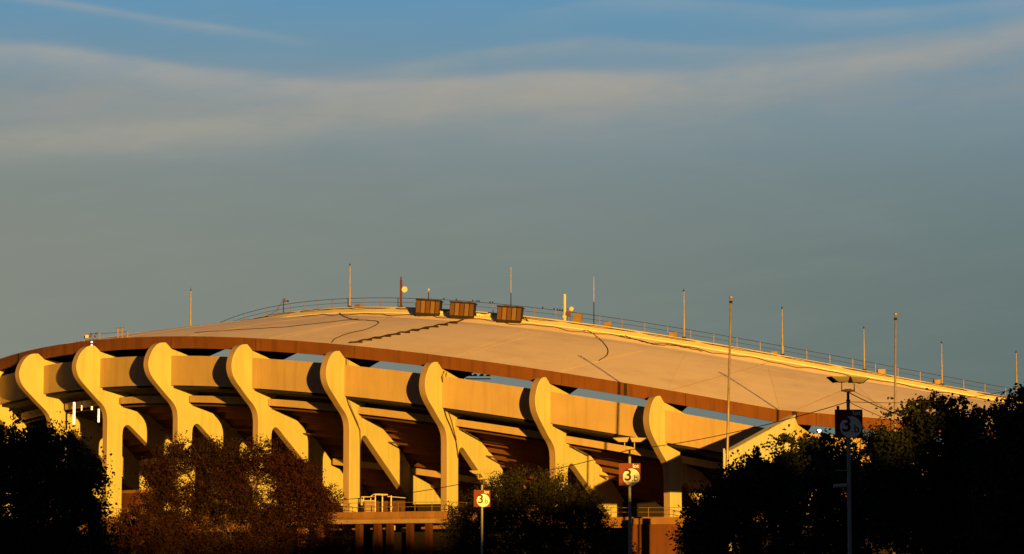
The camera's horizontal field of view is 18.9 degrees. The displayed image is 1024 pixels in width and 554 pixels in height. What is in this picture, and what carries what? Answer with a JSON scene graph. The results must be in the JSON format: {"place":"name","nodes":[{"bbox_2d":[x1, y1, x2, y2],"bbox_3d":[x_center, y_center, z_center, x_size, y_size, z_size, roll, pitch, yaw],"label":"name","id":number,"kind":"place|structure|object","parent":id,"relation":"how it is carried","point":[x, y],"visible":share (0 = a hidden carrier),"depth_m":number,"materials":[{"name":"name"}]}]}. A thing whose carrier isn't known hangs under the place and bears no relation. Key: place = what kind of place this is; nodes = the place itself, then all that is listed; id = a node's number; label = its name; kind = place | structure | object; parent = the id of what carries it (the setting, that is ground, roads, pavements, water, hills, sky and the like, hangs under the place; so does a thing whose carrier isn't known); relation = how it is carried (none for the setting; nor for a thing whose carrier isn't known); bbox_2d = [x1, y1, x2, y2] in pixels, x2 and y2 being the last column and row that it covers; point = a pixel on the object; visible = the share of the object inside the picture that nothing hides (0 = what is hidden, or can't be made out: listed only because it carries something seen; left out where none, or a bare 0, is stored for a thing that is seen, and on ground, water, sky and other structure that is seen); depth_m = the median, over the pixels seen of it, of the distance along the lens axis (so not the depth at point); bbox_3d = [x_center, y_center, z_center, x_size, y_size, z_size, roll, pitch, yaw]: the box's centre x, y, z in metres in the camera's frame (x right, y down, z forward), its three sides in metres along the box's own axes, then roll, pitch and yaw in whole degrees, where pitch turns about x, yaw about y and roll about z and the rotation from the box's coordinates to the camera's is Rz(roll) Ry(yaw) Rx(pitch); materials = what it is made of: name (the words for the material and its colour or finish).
{"place":"outdoors","nodes":[
{"label":"outdoors","id":0,"kind":"place"},
{"bbox_2d":[121,490,164,516],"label":"kiosk","id":1,"kind":"object","parent":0,"point":[127,493],"visible":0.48,"depth_m":340.27,"materials":[{"name":"concrete"}]},
{"bbox_2d":[0,0,1023,439],"label":"sky","id":2,"kind":"structure","parent":0,"point":[844,167],"materials":[{"name":"blue"}]},
{"bbox_2d":[725,415,795,550],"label":"stair wall","id":3,"kind":"structure","parent":0,"point":[750,442],"depth_m":292.25,"materials":[{"name":"concrete"}]},
{"bbox_3d":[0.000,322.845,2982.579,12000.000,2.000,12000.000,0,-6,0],"label":"ground","id":4,"kind":"structure","parent":0,"visible":0},
{"bbox_2d":[295,519,447,553],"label":"entrance canopy","id":5,"kind":"object","parent":4,"relation":"on","point":[408,530],"visible":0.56,"depth_m":307.92,"materials":[{"name":"concrete"}]},
{"bbox_2d":[0,307,1020,553],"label":"stadium","id":6,"kind":"object","parent":4,"relation":"on","point":[350,421],"visible":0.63,"depth_m":322.56,"materials":[{"name":"paint"}]},
{"bbox_2d":[73,398,75,423],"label":"tube lamp","id":7,"kind":"object","parent":6,"relation":"hanging from","point":[74,401],"visible":1,"depth_m":345.28,"materials":[{"name":"beige"}]},
{"bbox_2d":[84,332,99,340],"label":"lighting rack","id":8,"kind":"object","parent":6,"relation":"on","point":[88,336],"visible":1,"depth_m":341.07,"materials":[{"name":"metal"}]},
{"bbox_2d":[116,327,127,337],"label":"pipe stand","id":9,"kind":"object","parent":6,"relation":"on","point":[122,332],"visible":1,"depth_m":337.18,"materials":[{"name":"metal"}]},
{"bbox_2d":[190,290,191,325],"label":"roof pole","id":10,"kind":"object","parent":6,"relation":"on","point":[190,307],"visible":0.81,"depth_m":388.66,"materials":[{"name":"metal"}]},
{"bbox_2d":[271,298,288,313],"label":"roof camera","id":11,"kind":"object","parent":6,"relation":"on","point":[284,299],"visible":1,"depth_m":365.05,"materials":[{"name":"metal"}]},
{"bbox_2d":[348,264,351,306],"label":"roof pole","id":12,"kind":"object","parent":6,"relation":"on","point":[349,287],"visible":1,"depth_m":356.80,"materials":[{"name":"metal"}]},
{"bbox_2d":[361,494,404,511],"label":"switchgear cage","id":13,"kind":"object","parent":6,"relation":"on","point":[375,505],"visible":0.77,"depth_m":316.99,"materials":[{"name":"metal"}]},
{"bbox_2d":[376,501,404,511],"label":"railing","id":14,"kind":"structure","parent":13,"relation":"in","point":[386,506],"depth_m":317.18,"materials":[{"name":"brown metal"}]},
{"bbox_2d":[399,277,406,306],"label":"dish post","id":15,"kind":"object","parent":6,"relation":"on","point":[403,289],"visible":1,"depth_m":351.89,"materials":[{"name":"brown metal"}]},
{"bbox_2d":[415,298,445,316],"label":"cooling unit","id":16,"kind":"object","parent":6,"relation":"on","point":[426,307],"visible":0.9,"depth_m":347.00,"materials":[{"name":"metal"}]},
{"bbox_2d":[449,301,479,318],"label":"cooling unit","id":17,"kind":"object","parent":6,"relation":"on","point":[462,310],"visible":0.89,"depth_m":344.71,"materials":[{"name":"metal"}]},
{"bbox_2d":[466,374,490,378],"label":"floodlight bank","id":18,"kind":"structure","parent":6,"relation":"attached to","point":[479,375],"depth_m":320.64,"materials":[{"name":"white metal"}]},
{"bbox_2d":[476,313,492,315],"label":"duct","id":19,"kind":"object","parent":6,"relation":"on","point":[488,314],"visible":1,"depth_m":344.84,"materials":[{"name":"yellow metal"}]},
{"bbox_2d":[496,305,527,322],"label":"cooling unit","id":20,"kind":"object","parent":6,"relation":"on","point":[509,314],"visible":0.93,"depth_m":342.15,"materials":[{"name":"metal"}]},
{"bbox_2d":[562,294,566,320],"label":"white mast","id":21,"kind":"object","parent":6,"relation":"on","point":[564,316],"visible":1,"depth_m":342.25,"materials":[{"name":"metal"}]},
{"bbox_2d":[566,306,573,320],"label":"instrument stand","id":22,"kind":"object","parent":6,"relation":"on","point":[571,308],"visible":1,"depth_m":341.92,"materials":[{"name":"brown metal"}]},
{"bbox_2d":[573,314,582,322],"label":"utility box","id":23,"kind":"object","parent":6,"relation":"on","point":[578,317],"visible":1,"depth_m":341.82,"materials":[{"name":"metal"}]},
{"bbox_2d":[604,322,612,326],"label":"utility box","id":24,"kind":"object","parent":6,"relation":"on","point":[609,324],"visible":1,"depth_m":340.77,"materials":[{"name":"metal"}]},
{"bbox_2d":[220,298,1014,395],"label":"railing","id":25,"kind":"object","parent":6,"relation":"on","point":[332,303],"visible":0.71,"depth_m":340.68,"materials":[{"name":"metal"}]},
{"bbox_2d":[669,332,677,336],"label":"utility box","id":26,"kind":"object","parent":6,"relation":"on","point":[674,334],"visible":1,"depth_m":339.06,"materials":[{"name":"metal"}]},
{"bbox_2d":[682,290,685,337],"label":"roof pole","id":27,"kind":"object","parent":6,"relation":"on","point":[683,317],"visible":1,"depth_m":338.92,"materials":[{"name":"metal"}]},
{"bbox_2d":[780,307,784,354],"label":"roof pole","id":28,"kind":"object","parent":6,"relation":"on","point":[782,332],"visible":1,"depth_m":337.90,"materials":[{"name":"metal"}]},
{"bbox_2d":[862,326,865,369],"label":"roof pole","id":29,"kind":"object","parent":6,"relation":"on","point":[863,351],"visible":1,"depth_m":338.12,"materials":[{"name":"metal"}]},
{"bbox_2d":[876,369,885,373],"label":"utility box","id":30,"kind":"object","parent":6,"relation":"on","point":[882,371],"visible":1,"depth_m":338.27,"materials":[{"name":"metal"}]},
{"bbox_2d":[940,341,943,384],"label":"roof pole","id":31,"kind":"object","parent":6,"relation":"on","point":[941,383],"visible":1,"depth_m":339.42,"materials":[{"name":"metal"}]},
{"bbox_2d":[1015,351,1017,390],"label":"roof pole","id":32,"kind":"object","parent":6,"relation":"on","point":[1016,369],"visible":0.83,"depth_m":342.03,"materials":[{"name":"metal"}]},
{"bbox_2d":[631,518,677,553],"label":"abutment","id":33,"kind":"object","parent":4,"relation":"on","point":[649,535],"visible":0.9,"depth_m":302.19,"materials":[{"name":"concrete"}]},
{"bbox_2d":[723,448,724,477],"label":"vent pipe","id":34,"kind":"object","parent":4,"relation":"on","point":[723,459],"visible":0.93,"depth_m":282.76,"materials":[{"name":"white metal"}]},
{"bbox_2d":[725,295,732,476],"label":"flagpole","id":35,"kind":"object","parent":4,"relation":"on","point":[728,403],"visible":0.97,"depth_m":281.44,"materials":[{"name":"metal"}]},
{"bbox_2d":[893,312,896,553],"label":"flagpole","id":36,"kind":"object","parent":4,"relation":"on","point":[895,315],"visible":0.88,"depth_m":281.64,"materials":[{"name":"metal"}]},
{"label":"car park","id":37,"kind":"structure","parent":0,"visible":0},
{"bbox_2d":[0,407,128,553],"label":"tree","id":38,"kind":"object","parent":37,"relation":"on","point":[57,492],"visible":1,"depth_m":148.41,"materials":[{"name":"green plant"}]},
{"bbox_2d":[114,487,174,553],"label":"tree","id":39,"kind":"object","parent":37,"relation":"on","point":[137,528],"visible":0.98,"depth_m":185.44,"materials":[{"name":"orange plant"}]},
{"bbox_2d":[107,430,361,553],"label":"tree","id":40,"kind":"object","parent":37,"relation":"on","point":[269,518],"visible":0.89,"depth_m":188.96,"materials":[{"name":"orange plant"}]},
{"bbox_2d":[469,470,494,553],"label":"lamp post","id":41,"kind":"object","parent":37,"relation":"on","point":[478,472],"visible":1,"depth_m":205.57,"materials":[{"name":"grey metal"}]},
{"bbox_2d":[338,480,478,499],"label":"wire","id":42,"kind":"object","parent":41,"relation":"attached to","point":[413,492],"visible":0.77,"depth_m":220.10,"materials":[{"name":"brown metal"}]},
{"bbox_2d":[474,490,489,506],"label":"lot sign","id":43,"kind":"object","parent":41,"relation":"attached to","point":[481,498],"visible":1,"depth_m":205.45,"materials":[{"name":"red"}]},
{"bbox_2d":[432,464,641,553],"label":"tree","id":44,"kind":"object","parent":37,"relation":"on","point":[505,511],"visible":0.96,"depth_m":216.82,"materials":[{"name":"green plant"}]},
{"bbox_2d":[612,437,646,553],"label":"lamp post","id":45,"kind":"object","parent":37,"relation":"on","point":[625,439],"visible":1,"depth_m":156.70,"materials":[{"name":"grey metal"}]},
{"bbox_2d":[482,450,627,479],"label":"wire","id":46,"kind":"object","parent":45,"relation":"attached to","point":[558,468],"visible":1,"depth_m":176.11,"materials":[{"name":"brown"}]},
{"bbox_2d":[619,463,640,484],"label":"lot sign","id":47,"kind":"object","parent":45,"relation":"attached to","point":[629,473],"visible":1,"depth_m":156.68,"materials":[{"name":"red"}]},
{"bbox_2d":[665,424,834,553],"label":"tree","id":48,"kind":"object","parent":37,"relation":"on","point":[724,511],"visible":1,"depth_m":132.68,"materials":[{"name":"green plant"}]},
{"bbox_2d":[767,425,904,553],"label":"tree","id":49,"kind":"object","parent":37,"relation":"on","point":[832,538],"visible":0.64,"depth_m":136.63,"materials":[{"name":"green plant"}]},
{"bbox_2d":[826,376,868,553],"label":"lamp post","id":50,"kind":"object","parent":37,"relation":"on","point":[843,379],"visible":1,"depth_m":121.86,"materials":[{"name":"black metal"}]},
{"bbox_2d":[630,402,845,449],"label":"wire","id":51,"kind":"object","parent":50,"relation":"attached to","point":[740,430],"visible":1,"depth_m":136.83,"materials":[{"name":"brown"}]},
{"bbox_2d":[833,470,847,492],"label":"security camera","id":52,"kind":"object","parent":50,"relation":"attached to","point":[838,485],"visible":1,"depth_m":121.75,"materials":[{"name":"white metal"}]},
{"bbox_2d":[835,410,862,437],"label":"lot sign","id":53,"kind":"object","parent":50,"relation":"attached to","point":[848,423],"visible":1,"depth_m":121.94,"materials":[{"name":"black"}]},
{"bbox_2d":[849,392,894,413],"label":"wire","id":54,"kind":"object","parent":50,"relation":"attached to","point":[870,403],"visible":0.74,"depth_m":127.29,"materials":[{"name":"brown"}]},
{"bbox_2d":[850,402,898,422],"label":"wire","id":55,"kind":"object","parent":50,"relation":"attached to","point":[871,412],"visible":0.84,"depth_m":126.85,"materials":[{"name":"brown"}]},
{"bbox_2d":[850,390,1008,402],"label":"wire","id":56,"kind":"object","parent":50,"relation":"attached to","point":[926,401],"visible":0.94,"depth_m":125.72,"materials":[{"name":"brown"}]},
{"bbox_2d":[836,388,1009,553],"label":"tree","id":57,"kind":"object","parent":37,"relation":"on","point":[910,497],"visible":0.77,"depth_m":126.97,"materials":[{"name":"green plant"}]},
{"bbox_2d":[944,381,1023,553],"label":"tree","id":58,"kind":"object","parent":37,"relation":"on","point":[1000,509],"visible":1,"depth_m":123.28,"materials":[{"name":"green plant"}]}
]}

